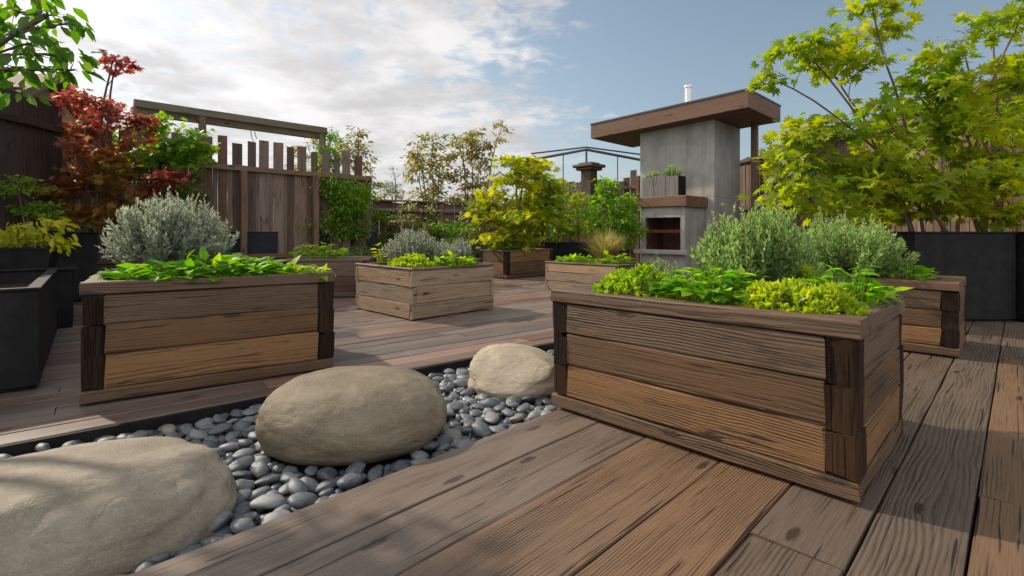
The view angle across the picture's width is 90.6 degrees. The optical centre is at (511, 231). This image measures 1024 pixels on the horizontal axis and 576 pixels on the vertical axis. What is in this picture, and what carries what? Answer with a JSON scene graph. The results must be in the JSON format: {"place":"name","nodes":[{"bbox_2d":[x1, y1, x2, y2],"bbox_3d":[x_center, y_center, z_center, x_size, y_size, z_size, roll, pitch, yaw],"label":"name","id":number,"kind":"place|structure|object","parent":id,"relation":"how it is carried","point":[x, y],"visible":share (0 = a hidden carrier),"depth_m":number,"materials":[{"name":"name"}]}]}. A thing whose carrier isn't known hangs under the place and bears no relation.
{"place":"outdoors","nodes":[
{"label":"outdoors","id":0,"kind":"place"},
{"bbox_2d":[0,276,699,445],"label":"deck","id":1,"kind":"structure","parent":0,"point":[520,311],"depth_m":4.17,"materials":[{"name":"brown wood"}]},
{"bbox_2d":[0,268,58,392],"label":"metal trough","id":2,"kind":"object","parent":1,"relation":"on","point":[28,314],"visible":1,"depth_m":3.19,"materials":[{"name":"metal"}]},
{"bbox_2d":[0,86,63,246],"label":"wooden fence","id":3,"kind":"object","parent":1,"relation":"on","point":[29,133],"visible":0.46,"depth_m":6.70,"materials":[{"name":"brown wood"}]},
{"bbox_2d":[0,174,72,246],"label":"shade shrub","id":4,"kind":"object","parent":1,"relation":"on","point":[27,210],"visible":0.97,"depth_m":6.30,"materials":[{"name":"green plant"}]},
{"bbox_2d":[0,264,76,328],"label":"plinth","id":5,"kind":"structure","parent":1,"relation":"on","point":[65,295],"depth_m":5.26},
{"bbox_2d":[0,246,61,268],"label":"plant pot","id":6,"kind":"object","parent":5,"relation":"on","point":[28,257],"visible":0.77,"depth_m":5.17,"materials":[{"name":"metal"}]},
{"bbox_2d":[0,217,81,256],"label":"golden foliage","id":7,"kind":"object","parent":6,"relation":"in","point":[12,238],"visible":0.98,"depth_m":5.26,"materials":[{"name":"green plant"}]},
{"bbox_2d":[0,0,108,109],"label":"broadleaf tree","id":8,"kind":"object","parent":1,"relation":"on","point":[60,58],"visible":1,"depth_m":2.99,"materials":[{"name":"green plant"}]},
{"bbox_2d":[7,74,136,229],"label":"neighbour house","id":9,"kind":"structure","parent":1,"relation":"on","point":[46,92],"depth_m":9.49,"materials":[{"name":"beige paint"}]},
{"bbox_2d":[48,232,98,301],"bbox_3d":[-6.691,0.501,7.419,0.974,0.993,0.974,0,0,-40],"label":"metal trough","id":10,"kind":"object","parent":1,"relation":"on","point":[84,257],"visible":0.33,"depth_m":7.25,"materials":[{"name":"metal"}]},
{"bbox_2d":[25,49,164,240],"bbox_3d":[-6.111,-1.233,7.311,1.804,2.735,1.846,0,0,-33],"label":"maple tree","id":11,"kind":"object","parent":10,"relation":"in","point":[94,215],"visible":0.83,"depth_m":7.20,"materials":[{"name":"red plant"}]},
{"bbox_2d":[135,167,195,201],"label":"red shrub","id":12,"kind":"object","parent":1,"relation":"on","point":[182,178],"visible":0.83,"depth_m":7.71,"materials":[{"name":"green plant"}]},
{"bbox_2d":[112,111,221,220],"bbox_3d":[-5.798,-0.476,8.494,1.612,3.028,2.254,0,0,-37],"label":"maple tree","id":13,"kind":"object","parent":1,"relation":"on","point":[194,153],"visible":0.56,"depth_m":8.22,"materials":[{"name":"green plant"}]},
{"bbox_2d":[79,264,334,405],"bbox_3d":[-2.185,0.644,3.730,1.424,0.708,1.116,0,0,-34],"label":"wooden planter","id":14,"kind":"object","parent":1,"relation":"on","point":[139,338],"visible":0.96,"depth_m":3.21,"materials":[{"name":"brown wood"}]},
{"bbox_2d":[97,185,239,277],"bbox_3d":[-2.576,0.003,3.902,0.993,0.721,0.860,0,0,25],"label":"lavender bush","id":15,"kind":"object","parent":14,"relation":"on","point":[158,232],"visible":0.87,"depth_m":3.65,"materials":[{"name":"green plant"}]},
{"bbox_2d":[90,247,308,282],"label":"leafy greens","id":16,"kind":"object","parent":14,"relation":"on","point":[223,265],"visible":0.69,"depth_m":3.35,"materials":[{"name":"green plant"}]},
{"bbox_2d":[287,263,335,280],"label":"leafy greens","id":17,"kind":"object","parent":14,"relation":"in","point":[313,269],"visible":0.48,"depth_m":3.64,"materials":[{"name":"green plant"}]},
{"bbox_2d":[62,122,371,271],"bbox_3d":[-5.008,-0.373,9.279,0.223,2.754,5.482,0,0,45],"label":"wooden fence","id":18,"kind":"object","parent":1,"relation":"on","point":[252,197],"visible":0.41,"depth_m":9.70,"materials":[{"name":"brown wood"}]},
{"bbox_2d":[132,99,326,211],"bbox_3d":[-5.273,-0.624,9.827,3.381,3.257,0.266,0,0,-45],"label":"pergola","id":19,"kind":"object","parent":1,"relation":"on","point":[202,118],"visible":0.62,"depth_m":9.63,"materials":[{"name":"grey wood"}]},
{"bbox_2d":[219,232,278,260],"bbox_3d":[-5.138,0.496,9.601,0.574,1.003,1.174,0,0,45],"label":"metal trough","id":20,"kind":"object","parent":1,"relation":"on","point":[262,242],"visible":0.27,"depth_m":9.56,"materials":[{"name":"metal"}]},
{"bbox_2d":[285,138,331,170],"bbox_3d":[-4.771,-0.599,11.620,1.207,3.262,1.197,0,0,0],"label":"sapling","id":21,"kind":"object","parent":1,"relation":"on","point":[315,142],"visible":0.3,"depth_m":11.42,"materials":[{"name":"green plant"}]},
{"bbox_2d":[282,256,374,296],"bbox_3d":[-2.883,0.702,8.101,1.265,0.592,0.913,0,0,-10],"label":"wooden planter","id":22,"kind":"object","parent":1,"relation":"on","point":[343,268],"visible":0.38,"depth_m":7.71,"materials":[{"name":"brown wood"}]},
{"bbox_2d":[288,242,349,258],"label":"leafy greens","id":23,"kind":"object","parent":22,"relation":"on","point":[325,247],"visible":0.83,"depth_m":7.92,"materials":[{"name":"green plant"}]},
{"bbox_2d":[319,232,377,254],"bbox_3d":[-3.732,0.501,11.057,1.474,0.993,0.574,0,0,-45],"label":"metal trough","id":24,"kind":"object","parent":1,"relation":"on","point":[372,242],"visible":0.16,"depth_m":10.98,"materials":[{"name":"metal"}]},
{"bbox_2d":[294,127,378,245],"bbox_3d":[-4.034,-0.958,10.969,2.502,2.672,2.059,0,0,0],"label":"climbing plant","id":25,"kind":"object","parent":24,"relation":"in","point":[348,197],"visible":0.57,"depth_m":10.60,"materials":[{"name":"green plant"}]},
{"bbox_2d":[336,125,386,200],"bbox_3d":[-3.482,-0.655,11.285,1.329,3.374,0.979,0,0,18],"label":"sapling","id":26,"kind":"object","parent":24,"relation":"in","point":[342,145],"visible":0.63,"depth_m":11.24,"materials":[{"name":"green plant"}]},
{"bbox_2d":[371,208,398,248],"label":"garden shrub","id":27,"kind":"object","parent":1,"relation":"on","point":[383,217],"visible":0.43,"depth_m":12.10,"materials":[{"name":"green plant"}]},
{"bbox_2d":[380,201,449,240],"bbox_3d":[-2.230,0.145,12.309,1.285,1.778,1.943,0,0,31],"label":"garden shrub","id":28,"kind":"object","parent":1,"relation":"on","point":[408,224],"visible":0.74,"depth_m":12.11,"materials":[{"name":"green plant"}]},
{"bbox_2d":[355,261,493,319],"bbox_3d":[-1.139,0.702,6.582,1.263,0.592,1.314,0,0,-45],"label":"wooden planter","id":29,"kind":"object","parent":1,"relation":"on","point":[411,293],"visible":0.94,"depth_m":6.09,"materials":[{"name":"brown wood"}]},
{"bbox_2d":[387,252,433,270],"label":"stonecrop clump","id":30,"kind":"object","parent":29,"relation":"in","point":[414,260],"visible":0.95,"depth_m":6.00,"materials":[{"name":"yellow plant"}]},
{"bbox_2d":[381,220,439,261],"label":"lavender bush","id":31,"kind":"object","parent":29,"relation":"on","point":[411,243],"visible":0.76,"depth_m":6.62,"materials":[{"name":"green plant"}]},
{"bbox_2d":[428,236,471,265],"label":"lavender bush","id":32,"kind":"object","parent":29,"relation":"on","point":[459,249],"visible":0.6,"depth_m":6.59,"materials":[{"name":"green plant"}]},
{"bbox_2d":[433,251,481,268],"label":"leafy greens","id":33,"kind":"object","parent":29,"relation":"on","point":[452,258],"visible":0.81,"depth_m":6.24,"materials":[{"name":"green plant"}]},
{"bbox_2d":[399,132,459,203],"bbox_3d":[-2.454,-0.966,15.160,1.835,4.001,1.687,0,0,-23],"label":"sparse tree","id":34,"kind":"object","parent":1,"relation":"on","point":[435,188],"visible":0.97,"depth_m":14.88,"materials":[{"name":"green plant"}]},
{"bbox_2d":[371,199,507,264],"bbox_3d":[-1.861,0.109,12.954,4.011,1.790,0.263,0,0,-30],"label":"wooden fence","id":35,"kind":"object","parent":1,"relation":"on","point":[450,211],"visible":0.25,"depth_m":12.80,"materials":[{"name":"brown wood"}]},
{"bbox_2d":[421,219,485,255],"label":"garden shrub","id":36,"kind":"object","parent":1,"relation":"on","point":[450,230],"visible":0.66,"depth_m":12.12,"materials":[{"name":"green plant"}]},
{"bbox_2d":[439,119,513,204],"bbox_3d":[-1.114,-1.205,15.176,2.227,4.478,1.633,0,0,16],"label":"sparse tree","id":37,"kind":"object","parent":1,"relation":"on","point":[470,139],"visible":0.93,"depth_m":15.11,"materials":[{"name":"green plant"}]},
{"bbox_2d":[456,202,499,260],"bbox_3d":[-0.771,0.107,12.000,1.081,1.855,1.276,0,0,25],"label":"garden shrub","id":38,"kind":"object","parent":1,"relation":"on","point":[484,228],"visible":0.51,"depth_m":11.82,"materials":[{"name":"green plant"}]},
{"bbox_2d":[479,248,552,278],"bbox_3d":[0.115,0.691,11.496,1.512,0.613,0.876,0,0,-45],"label":"wooden planter","id":39,"kind":"object","parent":1,"relation":"on","point":[509,264],"visible":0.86,"depth_m":11.02,"materials":[{"name":"brown wood"}]},
{"bbox_2d":[487,239,534,251],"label":"leafy greens","id":40,"kind":"object","parent":39,"relation":"on","point":[517,244],"visible":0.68,"depth_m":11.27,"materials":[{"name":"green plant"}]},
{"bbox_2d":[460,153,569,252],"bbox_3d":[0.066,-0.665,11.589,2.567,2.306,2.458,0,0,0],"label":"maple tree","id":41,"kind":"object","parent":39,"relation":"on","point":[538,211],"visible":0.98,"depth_m":11.39,"materials":[{"name":"yellow plant"}]},
{"bbox_2d":[544,242,595,260],"bbox_3d":[1.637,0.629,12.863,1.524,0.738,0.574,0,0,30],"label":"metal trough","id":42,"kind":"object","parent":1,"relation":"on","point":[561,249],"visible":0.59,"depth_m":12.67,"materials":[{"name":"metal"}]},
{"bbox_2d":[540,192,578,244],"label":"upright shrub","id":43,"kind":"object","parent":42,"relation":"on","point":[558,236],"visible":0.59,"depth_m":12.58,"materials":[{"name":"green plant"}]},
{"bbox_2d":[562,192,595,241],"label":"upright shrub","id":44,"kind":"object","parent":42,"relation":"on","point":[572,230],"visible":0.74,"depth_m":12.69,"materials":[{"name":"green plant"}]},
{"bbox_2d":[531,146,639,181],"bbox_3d":[3.023,-1.122,18.243,4.745,4.244,2.572,0,0,0],"label":"frame structure","id":45,"kind":"object","parent":1,"relation":"on","point":[586,149],"visible":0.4,"depth_m":17.32,"materials":[{"name":"grey metal"}]},
{"bbox_2d":[533,170,639,263],"bbox_3d":[2.290,-0.356,14.971,4.490,2.719,0.222,0,0,45],"label":"wooden fence","id":46,"kind":"object","parent":1,"relation":"on","point":[631,184],"visible":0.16,"depth_m":14.30,"materials":[{"name":"brown wood"}]},
{"bbox_2d":[572,162,605,241],"bbox_3d":[2.236,-0.497,14.700,0.680,3.006,0.680,0,0,45],"label":"gate post","id":47,"kind":"object","parent":1,"relation":"on","point":[588,170],"visible":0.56,"depth_m":14.55,"materials":[{"name":"brown wood"}]},
{"bbox_2d":[545,259,651,288],"bbox_3d":[1.464,0.752,8.663,1.515,0.492,1.013,0,0,45],"label":"wooden planter","id":48,"kind":"object","parent":1,"relation":"on","point":[560,274],"visible":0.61,"depth_m":8.40,"materials":[{"name":"brown wood"}]},
{"bbox_2d":[555,253,601,265],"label":"leafy greens","id":49,"kind":"object","parent":48,"relation":"in","point":[572,258],"visible":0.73,"depth_m":8.76,"materials":[{"name":"green plant"}]},
{"bbox_2d":[573,225,632,263],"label":"grass tuft","id":50,"kind":"object","parent":48,"relation":"on","point":[600,244],"visible":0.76,"depth_m":8.71,"materials":[{"name":"plant"}]},
{"bbox_2d":[597,250,635,264],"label":"leafy greens","id":51,"kind":"object","parent":48,"relation":"on","point":[604,259],"visible":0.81,"depth_m":8.29,"materials":[{"name":"green plant"}]},
{"bbox_2d":[572,175,649,251],"bbox_3d":[2.371,-0.144,11.867,1.681,2.359,1.648,0,0,18],"label":"bushy tree","id":52,"kind":"object","parent":1,"relation":"on","point":[622,215],"visible":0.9,"depth_m":11.76,"materials":[{"name":"green plant"}]},
{"bbox_2d":[590,84,780,276],"bbox_3d":[4.030,-1.338,12.566,2.714,4.684,4.068,0,0,-45],"label":"outdoor fireplace","id":53,"kind":"object","parent":1,"relation":"on","point":[697,141],"visible":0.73,"depth_m":11.92,"materials":[{"name":"concrete"}]},
{"bbox_2d":[642,175,685,197],"bbox_3d":[3.509,-1.043,11.705,0.900,0.488,0.402,0,0,45],"label":"window box","id":54,"kind":"object","parent":53,"relation":"on","point":[663,185],"visible":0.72,"depth_m":11.50,"materials":[{"name":"grey wood"}]},
{"bbox_2d":[147,349,560,545],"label":"gravel","id":55,"kind":"structure","parent":0,"point":[442,379],"depth_m":2.77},
{"bbox_2d":[132,561,158,572],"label":"river pebble","id":56,"kind":"object","parent":55,"relation":"on","point":[139,566],"visible":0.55,"depth_m":1.55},
{"bbox_2d":[147,552,170,562],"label":"river pebble","id":57,"kind":"object","parent":55,"relation":"on","point":[162,557],"visible":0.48,"depth_m":1.61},
{"bbox_2d":[189,429,208,440],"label":"river pebble","id":58,"kind":"object","parent":55,"relation":"on","point":[201,435],"visible":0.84,"depth_m":2.60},
{"bbox_2d":[208,422,231,434],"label":"river pebble","id":59,"kind":"object","parent":55,"relation":"on","point":[219,429],"visible":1,"depth_m":2.64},
{"bbox_2d":[211,510,232,531],"bbox_3d":[-1.067,1.048,1.834,0.103,0.052,0.077,-21,9,-39],"label":"river pebble","id":60,"kind":"object","parent":55,"relation":"on","point":[221,519],"visible":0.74,"depth_m":1.82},
{"bbox_2d":[229,420,250,432],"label":"river pebble","id":61,"kind":"object","parent":55,"relation":"on","point":[240,426],"visible":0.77,"depth_m":2.72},
{"bbox_2d":[228,456,254,472],"bbox_3d":[-1.207,1.034,2.248,0.072,0.049,0.120,3,5,34],"label":"river pebble","id":62,"kind":"object","parent":55,"relation":"on","point":[243,463],"visible":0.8,"depth_m":2.23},
{"bbox_2d":[230,518,254,533],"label":"river pebble","id":63,"kind":"object","parent":55,"relation":"on","point":[239,525],"visible":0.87,"depth_m":1.80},
{"bbox_2d":[230,501,254,518],"bbox_3d":[-1.043,1.069,1.951,0.078,0.036,0.111,5,0,18],"label":"river pebble","id":64,"kind":"object","parent":55,"relation":"on","point":[243,507],"visible":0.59,"depth_m":1.94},
{"bbox_2d":[236,489,251,503],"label":"river pebble","id":65,"kind":"object","parent":55,"relation":"on","point":[244,494],"visible":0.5,"depth_m":2.02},
{"bbox_2d":[247,486,270,501],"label":"river pebble","id":66,"kind":"object","parent":55,"relation":"on","point":[258,492],"visible":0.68,"depth_m":2.05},
{"bbox_2d":[250,460,268,478],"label":"river pebble","id":67,"kind":"object","parent":55,"relation":"on","point":[259,468],"visible":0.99,"depth_m":2.21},
{"bbox_2d":[249,494,285,509],"bbox_3d":[-0.950,1.051,1.973,0.134,0.044,0.076,2,7,-12],"label":"river pebble","id":68,"kind":"object","parent":55,"relation":"on","point":[266,501],"visible":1,"depth_m":1.95,"materials":[{"name":"stone"}]},
{"bbox_2d":[254,474,282,486],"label":"river pebble","id":69,"kind":"object","parent":55,"relation":"on","point":[270,479],"visible":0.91,"depth_m":2.15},
{"bbox_2d":[261,510,290,524],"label":"river pebble","id":70,"kind":"object","parent":55,"relation":"on","point":[271,516],"visible":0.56,"depth_m":1.85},
{"bbox_2d":[279,471,304,483],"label":"river pebble","id":71,"kind":"object","parent":55,"relation":"on","point":[286,477],"visible":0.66,"depth_m":2.16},
{"bbox_2d":[287,477,307,494],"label":"river pebble","id":72,"kind":"object","parent":55,"relation":"on","point":[295,485],"visible":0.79,"depth_m":2.01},
{"bbox_2d":[300,476,318,492],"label":"river pebble","id":73,"kind":"object","parent":55,"relation":"on","point":[312,484],"visible":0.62,"depth_m":2.11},
{"bbox_2d":[317,467,337,480],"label":"river pebble","id":74,"kind":"object","parent":55,"relation":"on","point":[324,473],"visible":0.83,"depth_m":2.19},
{"bbox_2d":[336,472,363,489],"bbox_3d":[-0.674,1.032,2.104,0.116,0.055,0.090,0,0,-42],"label":"river pebble","id":75,"kind":"object","parent":55,"relation":"on","point":[349,480],"visible":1,"depth_m":2.07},
{"bbox_2d":[344,461,365,474],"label":"river pebble","id":76,"kind":"object","parent":55,"relation":"on","point":[358,466],"visible":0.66,"depth_m":2.22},
{"bbox_2d":[390,459,411,470],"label":"river pebble","id":77,"kind":"object","parent":55,"relation":"on","point":[399,465],"visible":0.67,"depth_m":2.29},
{"bbox_2d":[471,421,491,437],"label":"river pebble","id":78,"kind":"object","parent":55,"relation":"on","point":[481,429],"visible":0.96,"depth_m":2.62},
{"bbox_2d":[484,411,498,423],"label":"river pebble","id":79,"kind":"object","parent":55,"relation":"on","point":[491,417],"visible":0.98,"depth_m":2.80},
{"bbox_2d":[345,255,388,264],"bbox_3d":[-2.908,0.732,9.857,0.966,0.532,0.910,0,0,5],"label":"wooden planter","id":80,"kind":"object","parent":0,"point":[385,259],"visible":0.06,"depth_m":9.74,"materials":[{"name":"brown wood"}]},
{"bbox_2d":[336,245,377,255],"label":"leafy greens","id":81,"kind":"object","parent":80,"relation":"on","point":[353,248],"visible":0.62,"depth_m":9.74,"materials":[{"name":"green plant"}]},
{"bbox_2d":[217,399,534,534],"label":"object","id":82,"kind":"structure","parent":0,"point":[368,467],"depth_m":2.43,"materials":[{"name":"stone"}]},
{"bbox_2d":[0,436,237,575],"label":"boulder","id":83,"kind":"object","parent":82,"relation":"on","point":[113,507],"visible":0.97,"depth_m":1.67,"materials":[{"name":"stone"}]},
{"bbox_2d":[236,479,254,490],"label":"river pebble","id":84,"kind":"object","parent":82,"relation":"on","point":[244,484],"visible":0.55,"depth_m":2.11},
{"bbox_2d":[288,492,317,508],"bbox_3d":[-0.805,1.030,1.944,0.079,0.057,0.127,0,-22,36],"label":"river pebble","id":85,"kind":"object","parent":82,"relation":"on","point":[300,500],"visible":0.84,"depth_m":1.92,"materials":[{"name":"stone"}]},
{"bbox_2d":[315,478,338,495],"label":"river pebble","id":86,"kind":"object","parent":82,"relation":"on","point":[327,484],"visible":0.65,"depth_m":2.10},
{"bbox_2d":[255,366,446,466],"bbox_3d":[-0.798,0.920,2.574,0.934,0.412,0.723,0,0,-6],"label":"boulder","id":87,"kind":"object","parent":82,"relation":"on","point":[340,416],"visible":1,"depth_m":2.31,"materials":[{"name":"beige stone"}]},
{"bbox_2d":[367,467,381,481],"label":"river pebble","id":88,"kind":"object","parent":82,"relation":"on","point":[373,474],"visible":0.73,"depth_m":2.21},
{"bbox_2d":[480,398,500,408],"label":"river pebble","id":89,"kind":"object","parent":82,"relation":"on","point":[492,403],"visible":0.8,"depth_m":3.11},
{"bbox_2d":[468,343,554,401],"bbox_3d":[0.034,0.954,3.460,0.667,0.362,0.576,0,0,8],"label":"boulder","id":90,"kind":"object","parent":82,"relation":"on","point":[505,370],"visible":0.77,"depth_m":3.28,"materials":[{"name":"beige stone"}]},
{"bbox_2d":[378,167,405,202],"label":"conifer","id":91,"kind":"object","parent":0,"point":[390,184],"visible":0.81,"depth_m":15.88,"materials":[{"name":"green plant"}]},
{"bbox_2d":[0,0,1023,225],"label":"sky","id":92,"kind":"structure","parent":0,"point":[393,70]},
{"bbox_2d":[127,319,1023,575],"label":"deck","id":93,"kind":"structure","parent":0,"point":[562,492],"depth_m":1.82,"materials":[{"name":"brown wood"}]},
{"bbox_2d":[551,282,905,502],"bbox_3d":[1.086,0.660,2.695,0.984,0.676,1.480,0,0,-44],"label":"wooden planter","id":94,"kind":"object","parent":93,"relation":"on","point":[814,400],"visible":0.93,"depth_m":2.17,"materials":[{"name":"brown wood"}]},
{"bbox_2d":[591,263,690,298],"bbox_3d":[0.680,0.273,2.715,0.549,0.227,0.410,0,0,25],"label":"stonecrop clump","id":95,"kind":"object","parent":94,"relation":"in","point":[623,280],"visible":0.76,"depth_m":2.64,"materials":[{"name":"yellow plant"}]},
{"bbox_2d":[640,254,686,294],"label":"rosemary sprig","id":96,"kind":"object","parent":94,"relation":"on","point":[658,266],"visible":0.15,"depth_m":2.92,"materials":[{"name":"green plant"}]},
{"bbox_2d":[647,265,767,304],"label":"leafy greens","id":97,"kind":"object","parent":94,"relation":"on","point":[720,291],"visible":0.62,"depth_m":2.40,"materials":[{"name":"green plant"}]},
{"bbox_2d":[689,196,826,294],"bbox_3d":[1.337,0.103,2.806,0.687,0.610,0.625,0,0,-17],"label":"rosemary bush","id":98,"kind":"object","parent":94,"relation":"on","point":[767,249],"visible":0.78,"depth_m":2.68,"materials":[{"name":"green plant"}]},
{"bbox_2d":[725,276,870,315],"bbox_3d":[1.198,0.289,2.195,0.589,0.196,0.330,0,0,45],"label":"stonecrop clump","id":99,"kind":"object","parent":94,"relation":"on","point":[799,294],"visible":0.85,"depth_m":2.11,"materials":[{"name":"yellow plant"}]},
{"bbox_2d":[774,263,827,284],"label":"stonecrop clump","id":100,"kind":"object","parent":94,"relation":"on","point":[806,270],"visible":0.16,"depth_m":2.60,"materials":[{"name":"green plant"}]},
{"bbox_2d":[803,263,911,307],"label":"leafy greens","id":101,"kind":"object","parent":94,"relation":"on","point":[870,296],"visible":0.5,"depth_m":2.35,"materials":[{"name":"green plant"}]},
{"bbox_2d":[740,93,1023,242],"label":"wooden fence","id":102,"kind":"object","parent":93,"relation":"on","point":[745,176],"visible":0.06,"depth_m":9.55,"materials":[{"name":"brown wood"}]},
{"bbox_2d":[830,274,966,356],"bbox_3d":[3.327,0.697,4.670,0.774,0.602,1.256,0,0,-45],"label":"wooden planter","id":103,"kind":"object","parent":93,"relation":"on","point":[933,319],"visible":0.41,"depth_m":4.11,"materials":[{"name":"brown wood"}]},
{"bbox_2d":[798,207,919,277],"bbox_3d":[3.108,0.107,4.709,0.894,0.714,1.056,0,0,-9],"label":"lavender bush","id":104,"kind":"object","parent":103,"relation":"on","point":[861,247],"visible":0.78,"depth_m":4.51,"materials":[{"name":"green plant"}]},
{"bbox_2d":[867,258,937,279],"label":"leafy greens","id":105,"kind":"object","parent":103,"relation":"in","point":[923,272],"visible":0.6,"depth_m":4.34,"materials":[{"name":"green plant"}]},
{"bbox_2d":[851,232,1017,320],"bbox_3d":[5.030,0.496,6.170,1.144,1.003,1.124,0,0,0],"label":"metal trough","id":106,"kind":"object","parent":93,"relation":"on","point":[984,263],"visible":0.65,"depth_m":5.62,"materials":[{"name":"metal"}]},
{"bbox_2d":[737,0,948,231],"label":"maple tree","id":107,"kind":"object","parent":106,"relation":"on","point":[806,138],"visible":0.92,"depth_m":5.91,"materials":[{"name":"green plant"}]},
{"bbox_2d":[1010,232,1023,321],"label":"metal trough","id":108,"kind":"object","parent":93,"relation":"on","point":[1019,276],"visible":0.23,"depth_m":5.62,"materials":[{"name":"metal"}]},
{"bbox_2d":[814,0,1023,231],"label":"maple tree","id":109,"kind":"object","parent":108,"relation":"in","point":[985,179],"visible":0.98,"depth_m":5.79,"materials":[{"name":"green plant"}]},
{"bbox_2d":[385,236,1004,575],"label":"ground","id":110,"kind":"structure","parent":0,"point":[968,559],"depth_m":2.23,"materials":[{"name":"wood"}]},
{"bbox_2d":[0,343,553,456],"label":"bed edging","id":111,"kind":"object","parent":110,"relation":"on","point":[192,417],"visible":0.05,"depth_m":2.74,"materials":[{"name":"metal"}]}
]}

